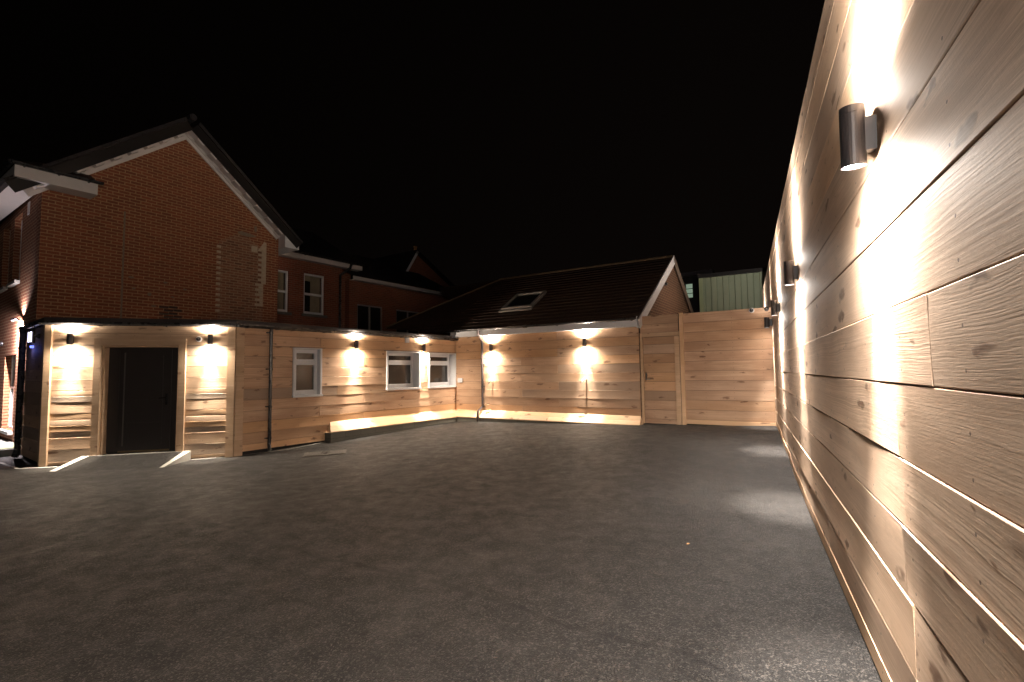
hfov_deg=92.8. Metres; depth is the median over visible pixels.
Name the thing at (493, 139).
sky
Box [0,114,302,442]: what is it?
gabled brick house
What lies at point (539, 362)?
barn
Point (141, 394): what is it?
door
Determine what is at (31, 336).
alarm box
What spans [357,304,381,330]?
window
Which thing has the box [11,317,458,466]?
timber clad extension
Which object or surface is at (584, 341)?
wall lamp
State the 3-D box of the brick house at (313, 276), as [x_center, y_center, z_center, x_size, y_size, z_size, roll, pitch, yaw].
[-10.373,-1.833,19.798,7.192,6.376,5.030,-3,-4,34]
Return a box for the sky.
[0,0,824,335]
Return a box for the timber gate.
[640,331,681,424]
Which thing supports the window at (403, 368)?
in the timber clad extension
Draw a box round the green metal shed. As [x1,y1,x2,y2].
[697,267,766,311]
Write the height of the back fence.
2.822 m
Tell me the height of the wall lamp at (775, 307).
0.250 m
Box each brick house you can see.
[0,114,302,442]
[277,227,364,327]
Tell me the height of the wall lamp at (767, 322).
0.220 m
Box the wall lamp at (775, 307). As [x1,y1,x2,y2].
[770,300,779,315]
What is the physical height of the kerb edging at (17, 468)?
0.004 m
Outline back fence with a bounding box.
[640,307,775,425]
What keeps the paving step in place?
on the ground
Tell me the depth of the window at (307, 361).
11.21 m
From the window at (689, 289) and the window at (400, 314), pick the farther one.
the window at (400, 314)
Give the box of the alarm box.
[28,330,34,347]
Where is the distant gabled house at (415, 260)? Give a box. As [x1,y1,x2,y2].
[351,246,454,299]
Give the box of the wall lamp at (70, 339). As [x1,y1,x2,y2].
[66,334,73,344]
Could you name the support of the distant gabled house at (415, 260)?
on the brick wing
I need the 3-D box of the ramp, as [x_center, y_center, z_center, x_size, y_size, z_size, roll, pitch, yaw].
[-7.145,2.330,9.060,1.892,0.415,1.019,0,-4,-8]
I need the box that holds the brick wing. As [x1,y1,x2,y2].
[342,252,447,335]
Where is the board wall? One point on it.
(898, 339)
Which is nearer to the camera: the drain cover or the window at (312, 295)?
the drain cover
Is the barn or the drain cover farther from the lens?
the barn
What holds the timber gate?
attached to the back fence
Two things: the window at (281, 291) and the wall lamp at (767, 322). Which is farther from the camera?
the window at (281, 291)
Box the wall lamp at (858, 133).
[839,103,876,170]
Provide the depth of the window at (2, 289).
12.45 m
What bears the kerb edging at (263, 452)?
on the ground
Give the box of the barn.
[386,255,693,424]
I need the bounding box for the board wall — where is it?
[762,0,1023,681]
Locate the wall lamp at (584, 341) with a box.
[582,338,586,345]
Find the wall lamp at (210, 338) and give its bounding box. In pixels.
[207,334,212,343]
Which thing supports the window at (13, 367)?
in the gabled brick house at (181, 218)
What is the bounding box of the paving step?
[0,438,20,456]
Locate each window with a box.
[0,230,10,293]
[0,356,15,434]
[6,225,21,287]
[277,270,291,314]
[292,347,322,397]
[301,273,327,317]
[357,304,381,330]
[384,350,422,390]
[396,309,418,332]
[427,352,456,387]
[686,284,692,297]
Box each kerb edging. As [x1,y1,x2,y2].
[0,462,45,468]
[191,442,322,459]
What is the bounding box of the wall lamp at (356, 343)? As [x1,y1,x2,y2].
[354,340,358,347]
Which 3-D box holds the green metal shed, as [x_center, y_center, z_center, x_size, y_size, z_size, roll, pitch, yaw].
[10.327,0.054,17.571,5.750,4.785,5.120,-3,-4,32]
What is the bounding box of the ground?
[0,421,881,681]
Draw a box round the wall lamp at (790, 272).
[783,260,797,285]
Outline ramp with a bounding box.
[50,450,190,471]
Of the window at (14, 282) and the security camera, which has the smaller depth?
the security camera
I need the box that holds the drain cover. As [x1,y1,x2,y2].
[302,449,346,456]
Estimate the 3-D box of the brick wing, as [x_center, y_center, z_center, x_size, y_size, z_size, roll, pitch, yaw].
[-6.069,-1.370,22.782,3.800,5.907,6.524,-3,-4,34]
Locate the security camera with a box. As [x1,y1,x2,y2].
[196,336,201,341]
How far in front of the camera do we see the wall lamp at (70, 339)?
9.03 m
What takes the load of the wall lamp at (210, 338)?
attached to the timber clad extension
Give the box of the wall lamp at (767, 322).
[764,317,771,327]
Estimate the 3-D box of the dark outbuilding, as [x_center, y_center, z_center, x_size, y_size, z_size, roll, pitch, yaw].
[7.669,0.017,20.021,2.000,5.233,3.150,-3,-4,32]
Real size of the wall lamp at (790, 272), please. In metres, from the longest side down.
0.255 x 0.130 x 0.094 m
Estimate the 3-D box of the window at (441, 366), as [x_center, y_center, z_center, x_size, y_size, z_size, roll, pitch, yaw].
[-2.195,0.882,14.741,0.355,1.052,1.332,-3,-4,36]
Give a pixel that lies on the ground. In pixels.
(460, 551)
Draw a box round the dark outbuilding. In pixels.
[681,269,715,312]
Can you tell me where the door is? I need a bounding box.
[90,338,186,455]
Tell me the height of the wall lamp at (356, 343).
0.200 m
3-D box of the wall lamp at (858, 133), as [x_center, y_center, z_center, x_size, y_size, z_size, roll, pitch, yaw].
[1.490,-0.881,2.100,0.130,0.255,0.094,-2,1,25]
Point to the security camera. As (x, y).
(198, 338)
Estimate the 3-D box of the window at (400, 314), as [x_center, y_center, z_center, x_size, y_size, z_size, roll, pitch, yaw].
[-4.715,-0.175,21.957,0.055,2.383,1.452,-3,-4,34]

